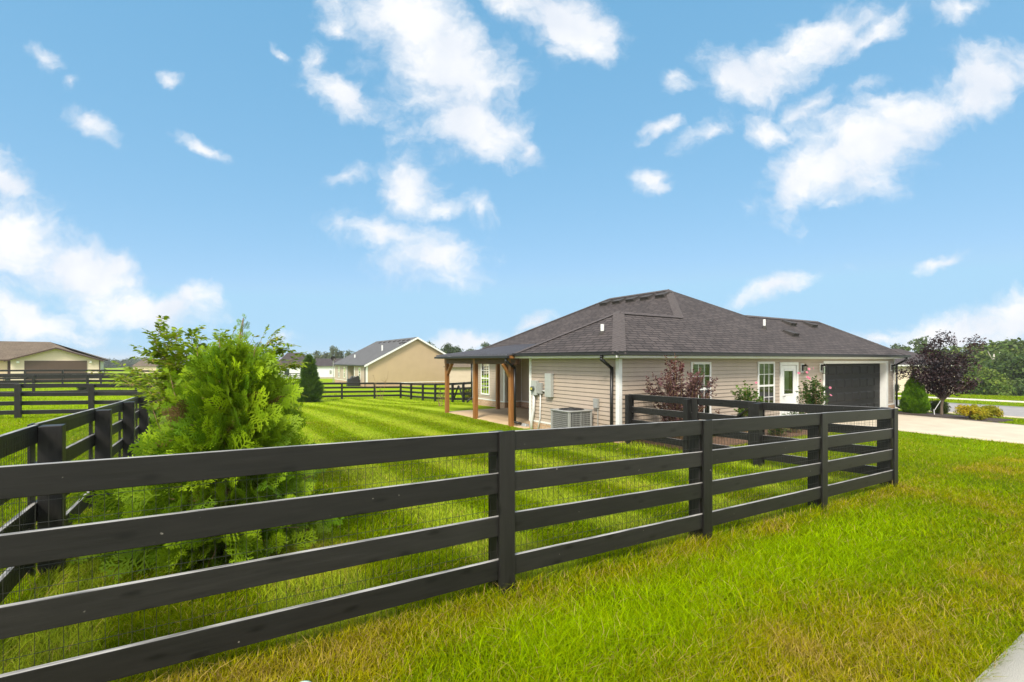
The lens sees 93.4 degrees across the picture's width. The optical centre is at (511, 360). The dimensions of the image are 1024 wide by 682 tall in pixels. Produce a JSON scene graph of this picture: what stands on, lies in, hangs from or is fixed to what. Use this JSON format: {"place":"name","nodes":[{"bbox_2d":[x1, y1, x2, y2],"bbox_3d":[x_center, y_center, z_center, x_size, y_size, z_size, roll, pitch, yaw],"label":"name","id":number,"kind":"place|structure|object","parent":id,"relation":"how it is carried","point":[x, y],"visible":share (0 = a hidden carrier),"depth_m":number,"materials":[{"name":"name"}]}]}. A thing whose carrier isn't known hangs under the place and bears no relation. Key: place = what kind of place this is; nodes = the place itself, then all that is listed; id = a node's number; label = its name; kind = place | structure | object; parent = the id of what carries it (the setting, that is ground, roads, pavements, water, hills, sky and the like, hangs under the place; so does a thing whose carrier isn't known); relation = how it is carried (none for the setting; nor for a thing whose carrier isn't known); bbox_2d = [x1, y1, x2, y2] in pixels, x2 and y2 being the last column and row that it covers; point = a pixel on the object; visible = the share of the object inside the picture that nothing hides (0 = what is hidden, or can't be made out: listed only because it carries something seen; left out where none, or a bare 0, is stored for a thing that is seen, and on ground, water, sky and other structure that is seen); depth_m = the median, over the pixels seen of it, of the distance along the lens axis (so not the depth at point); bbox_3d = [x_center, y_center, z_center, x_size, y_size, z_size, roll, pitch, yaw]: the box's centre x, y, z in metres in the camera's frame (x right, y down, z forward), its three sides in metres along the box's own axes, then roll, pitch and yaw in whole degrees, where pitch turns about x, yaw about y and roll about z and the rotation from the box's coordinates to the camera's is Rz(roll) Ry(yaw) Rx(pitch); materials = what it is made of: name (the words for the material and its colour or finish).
{"place":"outdoors","nodes":[
{"label":"outdoors","id":0,"kind":"place"},
{"bbox_2d":[0,341,108,379],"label":"house","id":1,"kind":"structure","parent":0,"point":[17,355],"depth_m":51.87,"materials":[{"name":"beige plastic"}]},
{"bbox_2d":[7,361,10,373],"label":"door","id":2,"kind":"structure","parent":1,"relation":"in","point":[8,362],"depth_m":50.80,"materials":[{"name":"white"}]},
{"bbox_2d":[24,361,86,379],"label":"garage door","id":3,"kind":"structure","parent":1,"relation":"in","point":[28,365],"depth_m":51.39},
{"bbox_2d":[331,356,335,381],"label":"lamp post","id":4,"kind":"object","parent":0,"point":[333,358],"visible":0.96,"depth_m":72.12,"materials":[{"name":"metal"}]},
{"bbox_2d":[0,367,1023,681],"bbox_3d":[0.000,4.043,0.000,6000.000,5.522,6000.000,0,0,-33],"label":"ground","id":5,"kind":"structure","parent":0,"point":[430,409],"depth_m":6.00,"materials":[{"name":"green plant"}]},
{"bbox_2d":[0,374,136,391],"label":"board fence","id":6,"kind":"object","parent":5,"relation":"on","point":[86,380],"visible":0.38,"depth_m":29.08,"materials":[{"name":"black wood"}]},
{"bbox_2d":[0,383,156,418],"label":"board fence","id":7,"kind":"object","parent":5,"relation":"on","point":[18,402],"visible":0.65,"depth_m":17.53,"materials":[{"name":"black wood"}]},
{"bbox_2d":[0,370,162,383],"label":"board fence","id":8,"kind":"object","parent":5,"relation":"on","point":[61,373],"visible":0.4,"depth_m":40.78,"materials":[{"name":"black wood"}]},
{"bbox_2d":[0,391,168,604],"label":"board fence","id":9,"kind":"object","parent":5,"relation":"on","point":[49,437],"visible":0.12,"depth_m":3.92,"materials":[{"name":"wood"}]},
{"bbox_2d":[104,358,119,367],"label":"distant tree","id":10,"kind":"object","parent":5,"relation":"on","point":[108,364],"visible":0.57,"depth_m":319.00,"materials":[{"name":"green plant"}]},
{"bbox_2d":[113,359,134,367],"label":"distant tree","id":11,"kind":"object","parent":5,"relation":"on","point":[129,363],"visible":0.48,"depth_m":339.47,"materials":[{"name":"green plant"}]},
{"bbox_2d":[132,359,157,372],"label":"house","id":12,"kind":"structure","parent":5,"relation":"on","point":[141,364],"depth_m":120.48,"materials":[{"name":"beige"}]},
{"bbox_2d":[86,315,312,423],"bbox_3d":[-4.563,0.693,6.942,3.817,2.556,1.849,0,0,38],"label":"tree","id":13,"kind":"object","parent":5,"relation":"on","point":[141,380],"visible":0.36,"depth_m":6.35,"materials":[{"name":"green plant"}]},
{"bbox_2d":[68,314,344,579],"bbox_3d":[-2.699,0.829,4.488,2.128,2.546,2.076,0,0,-33],"label":"conifer","id":14,"kind":"object","parent":5,"relation":"on","point":[232,396],"visible":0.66,"depth_m":4.16,"materials":[{"name":"green plant"}]},
{"bbox_2d":[279,373,311,378],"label":"board fence","id":15,"kind":"object","parent":5,"relation":"on","point":[292,375],"visible":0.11,"depth_m":88.20,"materials":[{"name":"black wood"}]},
{"bbox_2d":[277,353,342,378],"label":"house","id":16,"kind":"structure","parent":5,"relation":"on","point":[325,368],"depth_m":101.26,"materials":[{"name":"white plastic"}]},
{"bbox_2d":[294,354,326,402],"bbox_3d":[-13.727,1.324,32.600,2.062,3.607,1.987,0,0,19],"label":"conifer","id":17,"kind":"object","parent":5,"relation":"on","point":[313,387],"visible":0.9,"depth_m":32.28,"materials":[{"name":"green plant"}]},
{"bbox_2d":[312,350,320,357],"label":"skyline tree","id":18,"kind":"object","parent":5,"relation":"on","point":[316,353],"visible":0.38,"depth_m":164.43,"materials":[{"name":"green plant"}]},
{"bbox_2d":[317,351,330,357],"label":"skyline tree","id":19,"kind":"object","parent":5,"relation":"on","point":[325,355],"visible":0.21,"depth_m":164.03,"materials":[{"name":"green plant"}]},
{"bbox_2d":[328,345,341,357],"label":"skyline tree","id":20,"kind":"object","parent":5,"relation":"on","point":[336,353],"visible":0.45,"depth_m":159.81,"materials":[{"name":"green plant"}]},
{"bbox_2d":[285,382,400,398],"bbox_3d":[-14.933,2.337,34.671,14.486,1.883,0.170,0,0,-33],"label":"board fence","id":21,"kind":"object","parent":5,"relation":"on","point":[342,391],"visible":0.36,"depth_m":36.84,"materials":[{"name":"black wood"}]},
{"bbox_2d":[343,350,353,357],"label":"skyline tree","id":22,"kind":"object","parent":5,"relation":"on","point":[349,352],"visible":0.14,"depth_m":159.78,"materials":[{"name":"green plant"}]},
{"bbox_2d":[346,376,359,385],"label":"grill","id":23,"kind":"object","parent":5,"relation":"on","point":[354,379],"visible":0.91,"depth_m":63.77,"materials":[{"name":"black metal"}]},
{"bbox_2d":[332,337,450,386],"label":"house","id":24,"kind":"structure","parent":5,"relation":"on","point":[408,360],"depth_m":65.72,"materials":[{"name":"beige paint"}]},
{"bbox_2d":[400,382,472,401],"bbox_3d":[-4.927,2.189,32.352,0.170,2.178,14.736,0,0,-33],"label":"board fence","id":25,"kind":"object","parent":5,"relation":"on","point":[462,393],"visible":0.72,"depth_m":32.70,"materials":[{"name":"black wood"}]},
{"bbox_2d":[435,387,444,405],"bbox_3d":[-3.519,1.826,24.192,0.626,1.096,0.549,0,0,-33],"label":"sapling","id":26,"kind":"object","parent":5,"relation":"on","point":[440,397],"visible":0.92,"depth_m":24.19,"materials":[{"name":"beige plant"}]},
{"bbox_2d":[0,408,897,681],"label":"board fence","id":27,"kind":"object","parent":5,"relation":"on","point":[501,482],"visible":0.89,"depth_m":3.06,"materials":[{"name":"wood"}]},
{"bbox_2d":[441,342,457,353],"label":"tree","id":28,"kind":"object","parent":5,"relation":"on","point":[448,348],"visible":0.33,"depth_m":107.12,"materials":[{"name":"green plant"}]},
{"bbox_2d":[444,364,472,387],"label":"house","id":29,"kind":"structure","parent":5,"relation":"on","point":[460,372],"depth_m":57.98,"materials":[{"name":"beige plastic"}]},
{"bbox_2d":[454,345,464,352],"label":"tree","id":30,"kind":"object","parent":5,"relation":"on","point":[459,349],"visible":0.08,"depth_m":109.56,"materials":[{"name":"green plant"}]},
{"bbox_2d":[465,389,471,401],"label":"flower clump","id":31,"kind":"object","parent":5,"relation":"on","point":[468,396],"visible":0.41,"depth_m":29.37,"materials":[{"name":"green plant"}]},
{"bbox_2d":[480,341,490,348],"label":"tree","id":32,"kind":"object","parent":5,"relation":"on","point":[485,344],"visible":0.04,"depth_m":103.63,"materials":[{"name":"green plant"}]},
{"bbox_2d":[449,407,528,428],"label":"patio","id":33,"kind":"structure","parent":5,"relation":"on","point":[499,416],"depth_m":19.23,"materials":[{"name":"beige concrete"}]},
{"bbox_2d":[550,407,592,427],"bbox_3d":[1.594,1.722,12.956,0.920,0.905,0.900,0,0,-33],"label":"air conditioner","id":34,"kind":"object","parent":5,"relation":"on","point":[569,417],"visible":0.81,"depth_m":12.72,"materials":[{"name":"metal"}]},
{"bbox_2d":[625,394,691,452],"bbox_3d":[3.416,1.591,11.391,0.191,1.517,1.876,0,0,-33],"label":"board fence","id":35,"kind":"object","parent":5,"relation":"on","point":[685,414],"visible":0.65,"depth_m":11.34,"materials":[{"name":"wood"}]},
{"bbox_2d":[434,289,910,442],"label":"house","id":36,"kind":"structure","parent":5,"relation":"on","point":[601,359],"depth_m":15.88,"materials":[{"name":"beige plastic"}]},
{"bbox_2d":[481,364,489,394],"bbox_3d":[-1.314,0.890,23.675,0.046,1.620,0.850,0,0,-33],"label":"window","id":37,"kind":"structure","parent":36,"relation":"in","point":[485,368],"depth_m":23.64,"materials":[{"name":"white plastic"}]},
{"bbox_2d":[690,362,710,412],"bbox_3d":[5.466,0.835,13.955,0.920,1.570,0.046,0,0,-33],"label":"window","id":38,"kind":"structure","parent":36,"relation":"in","point":[705,367],"depth_m":14.03,"materials":[{"name":"white plastic"}]},
{"bbox_2d":[757,362,774,402],"bbox_3d":[8.313,0.835,15.778,0.980,1.570,0.046,0,0,-33],"label":"window","id":39,"kind":"structure","parent":36,"relation":"in","point":[766,370],"depth_m":15.79,"materials":[{"name":"white plastic"}]},
{"bbox_2d":[782,365,795,414],"bbox_3d":[9.499,1.160,16.522,0.940,1.960,0.120,0,0,-33],"label":"door","id":40,"kind":"structure","parent":36,"relation":"in","point":[788,371],"depth_m":16.57,"materials":[{"name":"white plastic"}]},
{"bbox_2d":[825,363,879,406],"bbox_3d":[13.696,1.195,19.489,5.350,2.130,0.052,0,0,-33],"label":"garage door","id":41,"kind":"structure","parent":36,"relation":"in","point":[856,384],"depth_m":19.59,"materials":[{"name":"grey metal"}]},
{"bbox_2d":[635,428,829,449],"bbox_3d":[6.455,2.209,13.516,6.750,0.349,1.800,0,0,-33],"label":"planting bed","id":42,"kind":"object","parent":5,"relation":"on","point":[725,441],"visible":0.09,"depth_m":12.28,"materials":[{"name":"brown soil"}]},
{"bbox_2d":[644,353,717,439],"bbox_3d":[4.289,0.974,12.253,2.022,2.318,1.434,0,0,-33],"label":"red shrub","id":43,"kind":"object","parent":42,"relation":"on","point":[673,389],"visible":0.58,"depth_m":12.07,"materials":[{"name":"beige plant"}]},
{"bbox_2d":[731,380,766,432],"bbox_3d":[6.480,1.335,13.281,0.852,1.612,0.808,0,0,-16],"label":"green shrub","id":44,"kind":"object","parent":42,"relation":"on","point":[746,395],"visible":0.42,"depth_m":13.23,"materials":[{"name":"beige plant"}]},
{"bbox_2d":[768,415,794,435],"bbox_3d":[7.345,1.833,13.168,0.920,0.644,0.878,0,0,-33],"label":"perennial","id":45,"kind":"object","parent":42,"relation":"on","point":[778,433],"visible":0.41,"depth_m":13.13,"materials":[{"name":"green plant"}]},
{"bbox_2d":[782,412,804,432],"bbox_3d":[8.094,1.758,13.955,0.951,0.823,0.718,0,0,-56],"label":"perennial","id":46,"kind":"object","parent":42,"relation":"on","point":[799,430],"visible":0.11,"depth_m":13.86,"materials":[{"name":"green plant"}]},
{"bbox_2d":[795,368,831,413],"bbox_3d":[9.153,1.204,14.787,1.229,1.998,1.109,0,0,-7],"label":"flowering shrub","id":47,"kind":"object","parent":42,"relation":"on","point":[808,397],"visible":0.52,"depth_m":14.73,"materials":[{"name":"green plant"}]},
{"bbox_2d":[753,402,890,484],"bbox_3d":[5.301,1.526,8.448,0.191,1.560,2.166,0,0,-33],"label":"board fence","id":48,"kind":"object","parent":5,"relation":"on","point":[760,409],"visible":0.37,"depth_m":8.51,"materials":[{"name":"wood"}]},
{"bbox_2d":[692,398,755,449],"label":"gate","id":49,"kind":"structure","parent":48,"relation":"attached to","point":[697,415],"depth_m":9.97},
{"bbox_2d":[890,343,905,349],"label":"woodland tree","id":50,"kind":"object","parent":5,"relation":"on","point":[895,346],"visible":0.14,"depth_m":91.53,"materials":[{"name":"green plant"}]},
{"bbox_2d":[902,344,910,350],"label":"woodland tree","id":51,"kind":"object","parent":5,"relation":"on","point":[907,348],"visible":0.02,"depth_m":95.08,"materials":[{"name":"green plant"}]},
{"bbox_2d":[907,335,931,354],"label":"woodland tree","id":52,"kind":"object","parent":5,"relation":"on","point":[918,342],"visible":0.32,"depth_m":84.08,"materials":[{"name":"green plant"}]},
{"bbox_2d":[893,349,959,393],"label":"house","id":53,"kind":"structure","parent":5,"relation":"on","point":[901,382],"depth_m":44.00,"materials":[{"name":"beige plastic"}]},
{"bbox_2d":[941,345,968,354],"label":"woodland tree","id":54,"kind":"object","parent":5,"relation":"on","point":[953,348],"visible":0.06,"depth_m":97.28,"materials":[{"name":"green plant"}]},
{"bbox_2d":[898,411,1012,422],"bbox_3d":[17.613,2.383,19.594,2.400,0.359,3.400,0,0,-33],"label":"planting bed","id":55,"kind":"object","parent":5,"relation":"on","point":[962,417],"visible":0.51,"depth_m":19.02,"materials":[{"name":"brown soil"}]},
{"bbox_2d":[898,371,931,413],"bbox_3d":[17.025,1.398,20.415,1.078,1.962,1.059,0,0,20],"label":"cypress","id":56,"kind":"object","parent":55,"relation":"on","point":[914,397],"visible":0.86,"depth_m":20.16,"materials":[{"name":"green plant"}]},
{"bbox_2d":[929,399,951,413],"bbox_3d":[18.475,2.053,20.861,0.819,0.705,0.825,0,0,-33],"label":"shrub","id":57,"kind":"object","parent":55,"relation":"on","point":[934,404],"visible":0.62,"depth_m":20.70,"materials":[{"name":"green plant"}]},
{"bbox_2d":[892,329,989,414],"bbox_3d":[17.740,0.579,20.143,3.058,3.646,2.231,0,0,33],"label":"purple tree","id":58,"kind":"object","parent":55,"relation":"on","point":[943,376],"visible":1,"depth_m":19.78,"materials":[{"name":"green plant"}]},
{"bbox_2d":[953,403,990,419],"bbox_3d":[17.602,1.996,18.417,0.967,0.700,1.060,0,0,-33],"label":"golden shrub","id":59,"kind":"object","parent":55,"relation":"on","point":[975,412],"visible":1,"depth_m":18.21,"materials":[{"name":"yellow plant"}]},
{"bbox_2d":[980,405,1003,417],"bbox_3d":[19.198,2.101,19.366,0.715,0.627,0.834,0,0,-33],"label":"golden shrub","id":60,"kind":"object","parent":55,"relation":"on","point":[995,411],"visible":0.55,"depth_m":19.20,"materials":[{"name":"yellow plant"}]},
{"bbox_2d":[959,341,978,354],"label":"woodland tree","id":61,"kind":"object","parent":5,"relation":"on","point":[965,346],"visible":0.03,"depth_m":99.83,"materials":[{"name":"green plant"}]},
{"bbox_2d":[958,348,993,378],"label":"woodland tree","id":62,"kind":"object","parent":5,"relation":"on","point":[980,354],"visible":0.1,"depth_m":83.40,"materials":[{"name":"green plant"}]},
{"bbox_2d":[964,388,987,394],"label":"wood edge bush","id":63,"kind":"object","parent":5,"relation":"on","point":[976,393],"visible":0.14,"depth_m":59.44,"materials":[{"name":"green plant"}]},
{"bbox_2d":[929,411,1023,417],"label":"kerb","id":64,"kind":"structure","parent":5,"relation":"on","point":[995,416],"depth_m":20.91,"materials":[{"name":"concrete"}]},
{"bbox_2d":[964,363,990,393],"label":"wood edge bush","id":65,"kind":"object","parent":5,"relation":"on","point":[976,371],"visible":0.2,"depth_m":64.27,"materials":[{"name":"green plant"}]},
{"bbox_2d":[970,340,998,355],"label":"woodland tree","id":66,"kind":"object","parent":5,"relation":"on","point":[985,347],"visible":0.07,"depth_m":95.61,"materials":[{"name":"green plant"}]},
{"bbox_2d":[965,349,1006,370],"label":"woodland tree","id":67,"kind":"object","parent":5,"relation":"on","point":[986,357],"visible":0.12,"depth_m":82.18,"materials":[{"name":"green plant"}]},
{"bbox_2d":[970,368,1015,395],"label":"wood edge bush","id":68,"kind":"object","parent":5,"relation":"on","point":[984,380],"visible":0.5,"depth_m":57.85,"materials":[{"name":"green plant"}]},
{"bbox_2d":[986,337,1007,350],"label":"woodland tree","id":69,"kind":"object","parent":5,"relation":"on","point":[995,348],"visible":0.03,"depth_m":92.18,"materials":[{"name":"green plant"}]},
{"bbox_2d":[976,350,1019,374],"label":"woodland tree","id":70,"kind":"object","parent":5,"relation":"on","point":[1002,357],"visible":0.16,"depth_m":66.37,"materials":[{"name":"green plant"}]},
{"bbox_2d":[983,377,1014,395],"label":"wood edge bush","id":71,"kind":"object","parent":5,"relation":"on","point":[997,388],"visible":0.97,"depth_m":55.72,"materials":[{"name":"green plant"}]},
{"bbox_2d":[986,351,1023,383],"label":"woodland tree","id":72,"kind":"object","parent":5,"relation":"on","point":[1014,370],"visible":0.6,"depth_m":61.98,"materials":[{"name":"green plant"}]},
{"bbox_2d":[990,339,1023,354],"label":"woodland tree","id":73,"kind":"object","parent":5,"relation":"on","point":[1012,345],"visible":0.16,"depth_m":87.51,"materials":[{"name":"green plant"}]},
{"bbox_2d":[1007,378,1023,395],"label":"wood edge bush","id":74,"kind":"object","parent":5,"relation":"on","point":[1018,387],"visible":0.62,"depth_m":57.92,"materials":[{"name":"green plant"}]},
{"bbox_2d":[0,0,1023,360],"label":"sky","id":75,"kind":"structure","parent":0,"point":[352,175],"materials":[{"name":"blue"}]},
{"bbox_2d":[834,414,1023,443],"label":"driveway","id":76,"kind":"structure","parent":0,"point":[984,430],"depth_m":15.89,"materials":[{"name":"concrete"}]},
{"bbox_2d":[895,400,1023,416],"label":"road","id":77,"kind":"structure","parent":0,"point":[1013,411],"depth_m":24.56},
{"bbox_2d":[898,395,1023,402],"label":"sidewalk","id":78,"kind":"structure","parent":0,"point":[978,399],"depth_m":30.60,"materials":[{"name":"concrete"}]},
{"bbox_2d":[974,632,1023,681],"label":"sidewalk","id":79,"kind":"structure","parent":0,"point":[1013,669],"depth_m":2.90,"materials":[{"name":"concrete"}]}
]}

